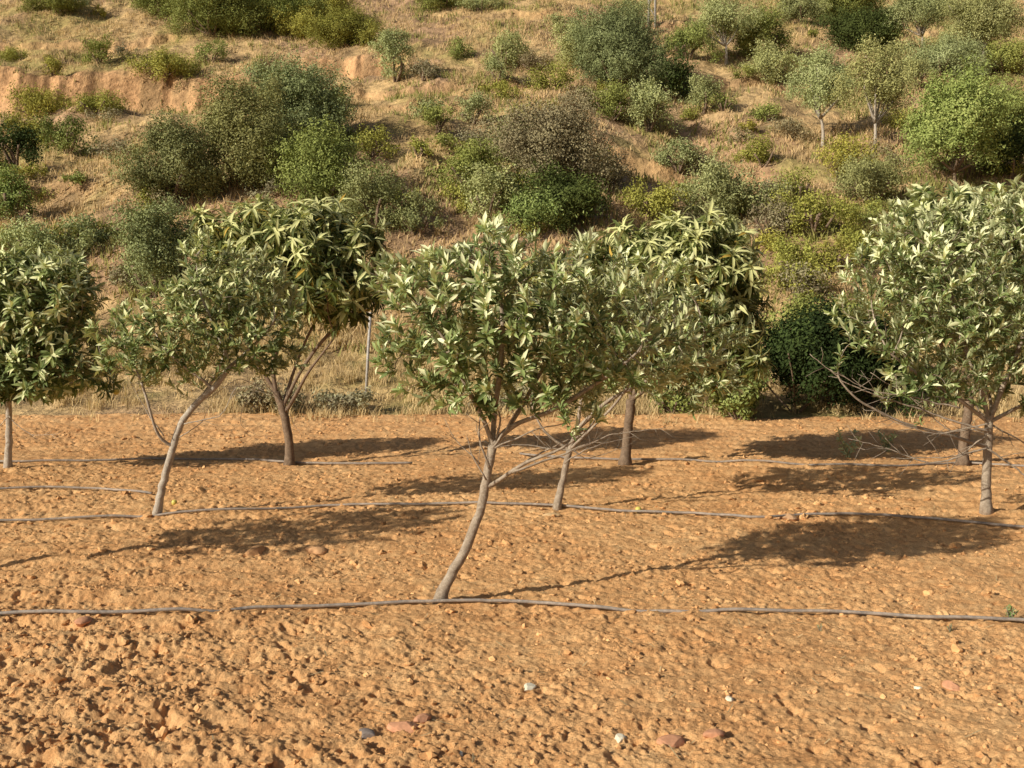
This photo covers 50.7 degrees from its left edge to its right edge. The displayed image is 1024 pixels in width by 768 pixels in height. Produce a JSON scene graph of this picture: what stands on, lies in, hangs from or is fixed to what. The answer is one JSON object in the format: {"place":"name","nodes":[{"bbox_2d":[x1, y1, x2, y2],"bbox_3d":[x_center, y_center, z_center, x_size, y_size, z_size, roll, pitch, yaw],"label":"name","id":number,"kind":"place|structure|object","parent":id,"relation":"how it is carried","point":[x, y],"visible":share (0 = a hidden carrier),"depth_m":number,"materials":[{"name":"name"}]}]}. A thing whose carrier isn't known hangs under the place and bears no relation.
{"place":"outdoors","nodes":[
{"label":"outdoors","id":0,"kind":"place"},
{"bbox_2d":[0,412,1023,767],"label":"field","id":1,"kind":"structure","parent":0,"point":[718,664],"depth_m":9.16,"materials":[{"name":"soil"}]},
{"bbox_2d":[0,239,124,467],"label":"fruit tree","id":2,"kind":"object","parent":1,"relation":"on","point":[49,306],"visible":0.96,"depth_m":15.83,"materials":[{"name":"green plant"}]},
{"bbox_2d":[0,486,152,493],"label":"irrigation pipe","id":3,"kind":"object","parent":1,"relation":"on","point":[76,487],"visible":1,"depth_m":14.57,"materials":[{"name":"black plastic"}]},
{"bbox_2d":[81,223,309,514],"bbox_3d":[-3.698,-0.138,12.786,2.605,3.532,1.924,0,4,0],"label":"fruit tree","id":4,"kind":"object","parent":1,"relation":"on","point":[132,355],"visible":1,"depth_m":12.58,"materials":[{"name":"green plant"}]},
{"bbox_2d":[0,457,411,464],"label":"irrigation pipe","id":5,"kind":"object","parent":1,"relation":"on","point":[140,458],"visible":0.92,"depth_m":17.16,"materials":[{"name":"black plastic"}]},
{"bbox_2d":[188,192,395,465],"bbox_3d":[-3.355,-0.818,16.730,2.768,4.365,3.031,-3,5,-41],"label":"fruit tree","id":6,"kind":"object","parent":1,"relation":"on","point":[317,249],"visible":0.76,"depth_m":16.24,"materials":[{"name":"green plant"}]},
{"bbox_2d":[0,598,1023,621],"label":"irrigation pipe","id":7,"kind":"object","parent":1,"relation":"on","point":[515,601],"visible":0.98,"depth_m":8.71,"materials":[{"name":"black plastic"}]},
{"bbox_2d":[0,501,1023,527],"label":"irrigation pipe","id":8,"kind":"object","parent":1,"relation":"on","point":[563,505],"visible":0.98,"depth_m":12.76,"materials":[{"name":"black plastic"}]},
{"bbox_2d":[0,414,1023,767],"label":"soil clods","id":9,"kind":"object","parent":1,"relation":"on","point":[316,680],"visible":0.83,"depth_m":8.71,"materials":[{"name":"brown soil"}]},
{"bbox_2d":[354,211,727,603],"bbox_3d":[0.254,0.238,8.920,3.052,3.282,1.972,0,4,0],"label":"fruit tree","id":10,"kind":"object","parent":1,"relation":"on","point":[485,289],"visible":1,"depth_m":8.70,"materials":[{"name":"green plant"}]},
{"bbox_2d":[485,250,754,510],"bbox_3d":[1.313,-0.017,13.075,3.083,3.188,1.933,2,4,27],"label":"fruit tree","id":11,"kind":"object","parent":1,"relation":"on","point":[691,295],"visible":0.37,"depth_m":12.79,"materials":[{"name":"green plant"}]},
{"bbox_2d":[555,198,776,465],"bbox_3d":[2.349,-0.750,16.854,3.584,4.208,2.816,0,4,0],"label":"fruit tree","id":12,"kind":"object","parent":1,"relation":"on","point":[736,268],"visible":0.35,"depth_m":16.19,"materials":[{"name":"green plant"}]},
{"bbox_2d":[686,367,774,421],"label":"hedge bush","id":13,"kind":"object","parent":1,"relation":"on","point":[744,403],"visible":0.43,"depth_m":23.02,"materials":[{"name":"green plant"}]},
{"bbox_2d":[519,452,1023,466],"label":"irrigation pipe","id":14,"kind":"object","parent":1,"relation":"on","point":[822,464],"visible":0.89,"depth_m":17.00,"materials":[{"name":"black plastic"}]},
{"bbox_2d":[807,183,1023,514],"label":"fruit tree","id":15,"kind":"object","parent":1,"relation":"on","point":[965,333],"visible":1,"depth_m":12.41,"materials":[{"name":"green plant"}]},
{"bbox_2d":[870,173,1023,465],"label":"fruit tree","id":16,"kind":"object","parent":1,"relation":"on","point":[925,194],"visible":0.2,"depth_m":16.59,"materials":[{"name":"green plant"}]},
{"bbox_2d":[0,0,1023,418],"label":"hillside","id":17,"kind":"structure","parent":0,"point":[138,92],"depth_m":54.11,"materials":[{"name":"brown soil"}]},
{"bbox_2d":[0,160,41,220],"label":"bush","id":18,"kind":"object","parent":17,"relation":"on","point":[7,177],"visible":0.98,"depth_m":40.66,"materials":[{"name":"green plant"}]},
{"bbox_2d":[0,111,48,171],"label":"bush","id":19,"kind":"object","parent":17,"relation":"on","point":[20,140],"visible":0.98,"depth_m":44.80,"materials":[{"name":"green plant"}]},
{"bbox_2d":[0,208,64,256],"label":"bush","id":20,"kind":"object","parent":17,"relation":"on","point":[34,237],"visible":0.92,"depth_m":37.49,"materials":[{"name":"green plant"}]},
{"bbox_2d":[2,79,78,118],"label":"bush","id":21,"kind":"object","parent":17,"relation":"on","point":[37,101],"visible":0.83,"depth_m":56.94,"materials":[{"name":"green plant"}]},
{"bbox_2d":[16,0,88,14],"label":"bush","id":22,"kind":"object","parent":17,"relation":"on","point":[56,5],"visible":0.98,"depth_m":78.92,"materials":[{"name":"green plant"}]},
{"bbox_2d":[33,108,102,155],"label":"bush","id":23,"kind":"object","parent":17,"relation":"on","point":[63,135],"visible":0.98,"depth_m":48.69,"materials":[{"name":"green plant"}]},
{"bbox_2d":[56,221,101,255],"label":"shrub","id":24,"kind":"object","parent":17,"relation":"on","point":[82,241],"visible":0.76,"depth_m":38.09,"materials":[{"name":"green plant"}]},
{"bbox_2d":[43,209,121,246],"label":"bush","id":25,"kind":"object","parent":17,"relation":"on","point":[82,225],"visible":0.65,"depth_m":38.72,"materials":[{"name":"green plant"}]},
{"bbox_2d":[56,88,129,113],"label":"bush","id":26,"kind":"object","parent":17,"relation":"on","point":[104,99],"visible":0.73,"depth_m":55.95,"materials":[{"name":"green plant"}]},
{"bbox_2d":[80,29,116,65],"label":"bush","id":27,"kind":"object","parent":17,"relation":"on","point":[95,46],"visible":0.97,"depth_m":67.50,"materials":[{"name":"green plant"}]},
{"bbox_2d":[128,0,176,16],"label":"bush","id":28,"kind":"object","parent":17,"relation":"on","point":[142,5],"visible":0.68,"depth_m":78.17,"materials":[{"name":"green plant"}]},
{"bbox_2d":[105,191,214,305],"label":"wild olive","id":29,"kind":"object","parent":17,"relation":"on","point":[153,246],"visible":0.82,"depth_m":34.68,"materials":[{"name":"green plant"}]},
{"bbox_2d":[96,100,227,202],"bbox_3d":[-13.208,-8.800,41.366,4.853,4.127,3.860,0,4,0],"label":"wild olive","id":30,"kind":"object","parent":17,"relation":"on","point":[172,144],"visible":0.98,"depth_m":41.03,"materials":[{"name":"green plant"}]},
{"bbox_2d":[120,43,204,83],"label":"bush","id":31,"kind":"object","parent":17,"relation":"on","point":[174,62],"visible":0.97,"depth_m":65.75,"materials":[{"name":"green plant"}]},
{"bbox_2d":[190,36,229,62],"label":"bush","id":32,"kind":"object","parent":17,"relation":"on","point":[217,45],"visible":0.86,"depth_m":68.83,"materials":[{"name":"green plant"}]},
{"bbox_2d":[156,0,272,37],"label":"bush","id":33,"kind":"object","parent":17,"relation":"on","point":[216,16],"visible":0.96,"depth_m":73.71,"materials":[{"name":"green plant"}]},
{"bbox_2d":[160,62,305,198],"bbox_3d":[-10.482,-9.521,42.453,5.100,5.777,5.576,3,5,41],"label":"wild olive","id":34,"kind":"object","parent":17,"relation":"on","point":[244,141],"visible":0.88,"depth_m":41.67,"materials":[{"name":"green plant"}]},
{"bbox_2d":[230,377,306,413],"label":"hedge bush","id":35,"kind":"object","parent":17,"relation":"on","point":[255,396],"visible":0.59,"depth_m":24.06,"materials":[{"name":"green plant"}]},
{"bbox_2d":[242,0,331,34],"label":"bush","id":36,"kind":"object","parent":17,"relation":"on","point":[263,5],"visible":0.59,"depth_m":74.95,"materials":[{"name":"green plant"}]},
{"bbox_2d":[215,44,362,145],"bbox_3d":[-9.418,-11.806,45.714,6.088,4.803,4.868,0,4,0],"label":"wild olive","id":37,"kind":"object","parent":17,"relation":"on","point":[316,99],"visible":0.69,"depth_m":44.98,"materials":[{"name":"green plant"}]},
{"bbox_2d":[263,0,320,40],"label":"bush","id":38,"kind":"object","parent":17,"relation":"on","point":[294,24],"visible":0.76,"depth_m":74.49,"materials":[{"name":"green plant"}]},
{"bbox_2d":[293,0,362,26],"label":"bush","id":39,"kind":"object","parent":17,"relation":"on","point":[334,3],"visible":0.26,"depth_m":76.81,"materials":[{"name":"green plant"}]},
{"bbox_2d":[265,113,395,208],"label":"wild olive","id":40,"kind":"object","parent":17,"relation":"on","point":[318,156],"visible":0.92,"depth_m":40.24,"materials":[{"name":"green plant"}]},
{"bbox_2d":[308,385,379,412],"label":"hedge bush","id":41,"kind":"object","parent":17,"relation":"on","point":[356,399],"visible":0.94,"depth_m":24.17,"materials":[{"name":"green plant"}]},
{"bbox_2d":[300,0,391,52],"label":"bush","id":42,"kind":"object","parent":17,"relation":"on","point":[339,29],"visible":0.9,"depth_m":70.56,"materials":[{"name":"green plant"}]},
{"bbox_2d":[348,120,400,160],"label":"bush","id":43,"kind":"object","parent":17,"relation":"on","point":[368,144],"visible":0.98,"depth_m":44.66,"materials":[{"name":"green plant"}]},
{"bbox_2d":[337,153,420,231],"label":"wild olive","id":44,"kind":"object","parent":17,"relation":"on","point":[384,195],"visible":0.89,"depth_m":38.80,"materials":[{"name":"green plant"}]},
{"bbox_2d":[364,23,419,82],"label":"bush","id":45,"kind":"object","parent":17,"relation":"on","point":[389,41],"visible":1,"depth_m":60.77,"materials":[{"name":"green plant"}]},
{"bbox_2d":[391,187,451,235],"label":"bush","id":46,"kind":"object","parent":17,"relation":"on","point":[409,222],"visible":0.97,"depth_m":38.71,"materials":[{"name":"green plant"}]},
{"bbox_2d":[408,55,444,80],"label":"bush","id":47,"kind":"object","parent":17,"relation":"on","point":[426,69],"visible":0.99,"depth_m":60.39,"materials":[{"name":"green plant"}]},
{"bbox_2d":[417,97,459,133],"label":"bush","id":48,"kind":"object","parent":17,"relation":"on","point":[432,114],"visible":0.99,"depth_m":47.51,"materials":[{"name":"green plant"}]},
{"bbox_2d":[409,0,479,11],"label":"bush","id":49,"kind":"object","parent":17,"relation":"on","point":[435,4],"visible":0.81,"depth_m":80.75,"materials":[{"name":"green plant"}]},
{"bbox_2d":[443,33,476,59],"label":"shrub","id":50,"kind":"object","parent":17,"relation":"on","point":[458,48],"visible":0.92,"depth_m":65.14,"materials":[{"name":"green plant"}]},
{"bbox_2d":[423,134,505,190],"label":"bush","id":51,"kind":"object","parent":17,"relation":"on","point":[471,154],"visible":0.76,"depth_m":41.98,"materials":[{"name":"green plant"}]},
{"bbox_2d":[451,85,496,123],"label":"bush","id":52,"kind":"object","parent":17,"relation":"on","point":[475,103],"visible":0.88,"depth_m":50.90,"materials":[{"name":"green plant"}]},
{"bbox_2d":[452,0,503,10],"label":"bush","id":53,"kind":"object","parent":17,"relation":"on","point":[474,4],"visible":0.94,"depth_m":79.70,"materials":[{"name":"green plant"}]},
{"bbox_2d":[452,156,521,219],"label":"bush","id":54,"kind":"object","parent":17,"relation":"on","point":[481,185],"visible":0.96,"depth_m":39.70,"materials":[{"name":"green plant"}]},
{"bbox_2d":[478,53,514,82],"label":"bush","id":55,"kind":"object","parent":17,"relation":"on","point":[494,63],"visible":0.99,"depth_m":60.12,"materials":[{"name":"green plant"}]},
{"bbox_2d":[480,24,536,70],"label":"bush","id":56,"kind":"object","parent":17,"relation":"on","point":[507,48],"visible":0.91,"depth_m":63.56,"materials":[{"name":"green plant"}]},
{"bbox_2d":[0,0,1023,359],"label":"herbs","id":57,"kind":"object","parent":17,"relation":"on","point":[602,224],"visible":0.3,"depth_m":53.19,"materials":[{"name":"green plant"}]},
{"bbox_2d":[2,317,1023,424],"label":"dry grass","id":58,"kind":"structure","parent":17,"relation":"on","point":[1012,399],"depth_m":25.05,"materials":[{"name":"beige plant"}]},
{"bbox_2d":[512,46,554,73],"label":"bush","id":59,"kind":"object","parent":17,"relation":"on","point":[531,59],"visible":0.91,"depth_m":63.05,"materials":[{"name":"green plant"}]},
{"bbox_2d":[496,179,583,238],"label":"bush","id":60,"kind":"object","parent":17,"relation":"on","point":[530,214],"visible":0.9,"depth_m":38.67,"materials":[{"name":"green plant"}]},
{"bbox_2d":[445,84,635,194],"bbox_3d":[1.069,-9.299,42.526,6.919,4.659,5.264,-1,4,-19],"label":"bush","id":61,"kind":"object","parent":17,"relation":"on","point":[555,133],"visible":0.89,"depth_m":41.64,"materials":[{"name":"brown plant"}]},
{"bbox_2d":[518,56,583,92],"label":"bush","id":62,"kind":"object","parent":17,"relation":"on","point":[541,82],"visible":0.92,"depth_m":57.33,"materials":[{"name":"green plant"}]},
{"bbox_2d":[494,152,613,233],"bbox_3d":[1.441,-6.972,39.986,4.505,3.235,3.609,0,4,0],"label":"bush","id":63,"kind":"object","parent":17,"relation":"on","point":[574,192],"visible":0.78,"depth_m":39.17,"materials":[{"name":"green plant"}]},
{"bbox_2d":[546,17,605,69],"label":"bush","id":64,"kind":"object","parent":17,"relation":"on","point":[565,45],"visible":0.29,"depth_m":61.94,"materials":[{"name":"green plant"}]},
{"bbox_2d":[587,73,630,120],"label":"bush","id":65,"kind":"object","parent":17,"relation":"on","point":[613,102],"visible":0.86,"depth_m":53.25,"materials":[{"name":"green plant"}]},
{"bbox_2d":[558,0,678,88],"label":"bush","id":66,"kind":"object","parent":17,"relation":"on","point":[624,47],"visible":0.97,"depth_m":57.38,"materials":[{"name":"green plant"}]},
{"bbox_2d":[612,75,688,135],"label":"bush","id":67,"kind":"object","parent":17,"relation":"on","point":[652,101],"visible":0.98,"depth_m":53.09,"materials":[{"name":"green plant"}]},
{"bbox_2d":[615,175,693,219],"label":"bush","id":68,"kind":"object","parent":17,"relation":"on","point":[658,200],"visible":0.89,"depth_m":40.76,"materials":[{"name":"green plant"}]},
{"bbox_2d":[637,41,700,100],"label":"bush","id":69,"kind":"object","parent":17,"relation":"on","point":[675,79],"visible":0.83,"depth_m":57.30,"materials":[{"name":"green plant"}]},
{"bbox_2d":[647,135,705,173],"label":"bush","id":70,"kind":"object","parent":17,"relation":"on","point":[684,153],"visible":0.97,"depth_m":49.33,"materials":[{"name":"green plant"}]},
{"bbox_2d":[649,386,708,413],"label":"hedge bush","id":71,"kind":"object","parent":17,"relation":"on","point":[664,404],"visible":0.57,"depth_m":24.20,"materials":[{"name":"green plant"}]},
{"bbox_2d":[659,15,725,64],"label":"bush","id":72,"kind":"object","parent":17,"relation":"on","point":[682,35],"visible":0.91,"depth_m":63.25,"materials":[{"name":"green plant"}]},
{"bbox_2d":[683,69,723,113],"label":"bush","id":73,"kind":"object","parent":17,"relation":"on","point":[703,91],"visible":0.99,"depth_m":55.80,"materials":[{"name":"green plant"}]},
{"bbox_2d":[683,0,766,64],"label":"tree","id":74,"kind":"object","parent":17,"relation":"on","point":[722,20],"visible":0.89,"depth_m":63.61,"materials":[{"name":"green plant"}]},
{"bbox_2d":[661,144,793,222],"bbox_3d":[8.012,-7.298,41.412,4.148,3.298,4.289,-4,5,-42],"label":"bush","id":75,"kind":"object","parent":17,"relation":"on","point":[720,186],"visible":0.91,"depth_m":40.74,"materials":[{"name":"green plant"}]},
{"bbox_2d":[733,127,783,167],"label":"bush","id":76,"kind":"object","parent":17,"relation":"on","point":[761,149],"visible":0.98,"depth_m":48.74,"materials":[{"name":"green plant"}]},
{"bbox_2d":[729,0,796,59],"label":"bush","id":77,"kind":"object","parent":17,"relation":"on","point":[779,35],"visible":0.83,"depth_m":64.89,"materials":[{"name":"green plant"}]},
{"bbox_2d":[745,99,782,123],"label":"bush","id":78,"kind":"object","parent":17,"relation":"on","point":[758,111],"visible":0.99,"depth_m":54.60,"materials":[{"name":"green plant"}]},
{"bbox_2d":[742,190,798,242],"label":"bush","id":79,"kind":"object","parent":17,"relation":"on","point":[770,215],"visible":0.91,"depth_m":39.32,"materials":[{"name":"green plant"}]},
{"bbox_2d":[737,34,806,86],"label":"bush","id":80,"kind":"object","parent":17,"relation":"on","point":[763,65],"visible":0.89,"depth_m":61.04,"materials":[{"name":"green plant"}]},
{"bbox_2d":[663,285,926,417],"bbox_3d":[6.156,-0.737,24.427,6.530,3.002,3.096,0,4,0],"label":"hedge bush","id":81,"kind":"object","parent":17,"relation":"on","point":[792,345],"visible":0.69,"depth_m":23.75,"materials":[{"name":"green plant"}]},
{"bbox_2d":[771,164,820,200],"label":"bush","id":82,"kind":"object","parent":17,"relation":"on","point":[792,176],"visible":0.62,"depth_m":42.65,"materials":[{"name":"green plant"}]},
{"bbox_2d":[760,256,835,302],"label":"shrub","id":83,"kind":"object","parent":17,"relation":"on","point":[771,269],"visible":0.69,"depth_m":35.02,"materials":[{"name":"green plant"}]},
{"bbox_2d":[765,0,832,25],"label":"bush","id":84,"kind":"object","parent":17,"relation":"on","point":[795,8],"visible":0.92,"depth_m":75.56,"materials":[{"name":"green plant"}]},
{"bbox_2d":[765,230,836,270],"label":"bush","id":85,"kind":"object","parent":17,"relation":"on","point":[786,251],"visible":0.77,"depth_m":36.75,"materials":[{"name":"green plant"}]},
{"bbox_2d":[774,257,836,304],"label":"shrub","id":86,"kind":"object","parent":17,"relation":"on","point":[804,272],"visible":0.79,"depth_m":34.73,"materials":[{"name":"green plant"}]},
{"bbox_2d":[763,172,871,240],"bbox_3d":[11.106,-6.333,39.145,3.795,2.800,2.752,0,4,0],"label":"bush","id":87,"kind":"object","parent":17,"relation":"on","point":[801,208],"visible":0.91,"depth_m":39.15,"materials":[{"name":"green plant"}]},
{"bbox_2d":[781,39,862,145],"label":"tree","id":88,"kind":"object","parent":17,"relation":"on","point":[817,79],"visible":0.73,"depth_m":51.82,"materials":[{"name":"green plant"}]},
{"bbox_2d":[760,285,888,392],"bbox_3d":[7.560,-1.135,26.397,3.043,2.617,3.036,3,5,34],"label":"hedge bush","id":89,"kind":"object","parent":17,"relation":"on","point":[802,302],"visible":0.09,"depth_m":26.42,"materials":[{"name":"green plant"}]},
{"bbox_2d":[790,232,864,275],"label":"bush","id":90,"kind":"object","parent":17,"relation":"on","point":[823,258],"visible":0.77,"depth_m":36.84,"materials":[{"name":"green plant"}]},
{"bbox_2d":[813,129,882,182],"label":"bush","id":91,"kind":"object","parent":17,"relation":"on","point":[844,148],"visible":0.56,"depth_m":45.53,"materials":[{"name":"green plant"}]},
{"bbox_2d":[804,0,893,20],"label":"bush","id":92,"kind":"object","parent":17,"relation":"on","point":[852,4],"visible":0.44,"depth_m":78.09,"materials":[{"name":"green plant"}]},
{"bbox_2d":[808,0,914,54],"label":"bush","id":93,"kind":"object","parent":17,"relation":"on","point":[855,26],"visible":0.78,"depth_m":67.94,"materials":[{"name":"green plant"}]},
{"bbox_2d":[826,145,910,202],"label":"bush","id":94,"kind":"object","parent":17,"relation":"on","point":[862,179],"visible":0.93,"depth_m":42.67,"materials":[{"name":"green plant"}]},
{"bbox_2d":[824,32,922,150],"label":"tree","id":95,"kind":"object","parent":17,"relation":"on","point":[885,88],"visible":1,"depth_m":49.12,"materials":[{"name":"green plant"}]},
{"bbox_2d":[822,309,944,406],"bbox_3d":[8.450,-0.625,25.043,2.357,2.458,3.682,3,5,41],"label":"hedge bush","id":96,"kind":"object","parent":17,"relation":"on","point":[880,323],"visible":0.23,"depth_m":23.98,"materials":[{"name":"green plant"}]},
{"bbox_2d":[877,0,953,46],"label":"tree","id":97,"kind":"object","parent":17,"relation":"on","point":[919,10],"visible":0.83,"depth_m":66.46,"materials":[{"name":"green plant"}]},
{"bbox_2d":[899,54,940,88],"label":"bush","id":98,"kind":"object","parent":17,"relation":"on","point":[917,72],"visible":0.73,"depth_m":59.78,"materials":[{"name":"green plant"}]},
{"bbox_2d":[894,28,997,80],"bbox_3d":[24.877,-18.537,62.105,6.278,3.708,4.175,0,4,0],"label":"bush","id":99,"kind":"object","parent":17,"relation":"on","point":[948,53],"visible":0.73,"depth_m":61.55,"materials":[{"name":"green plant"}]},
{"bbox_2d":[895,48,1023,181],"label":"bush","id":100,"kind":"object","parent":17,"relation":"on","point":[962,117],"visible":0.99,"depth_m":44.37,"materials":[{"name":"green plant"}]},
{"bbox_2d":[926,0,1023,57],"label":"tree","id":101,"kind":"object","parent":17,"relation":"on","point":[989,20],"visible":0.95,"depth_m":63.44,"materials":[{"name":"green plant"}]},
{"bbox_2d":[965,114,1023,181],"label":"bush","id":102,"kind":"object","parent":17,"relation":"on","point":[1017,149],"visible":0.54,"depth_m":46.27,"materials":[{"name":"green plant"}]},
{"bbox_2d":[968,72,1023,135],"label":"bush","id":103,"kind":"object","parent":17,"relation":"on","point":[1019,109],"visible":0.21,"depth_m":48.77,"materials":[{"name":"green plant"}]},
{"bbox_2d":[975,34,1023,75],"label":"bush","id":104,"kind":"object","parent":17,"relation":"on","point":[1013,48],"visible":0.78,"depth_m":62.56,"materials":[{"name":"green plant"}]},
{"bbox_2d":[10,439,1023,762],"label":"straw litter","id":105,"kind":"object","parent":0,"point":[520,581],"visible":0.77,"depth_m":9.02,"materials":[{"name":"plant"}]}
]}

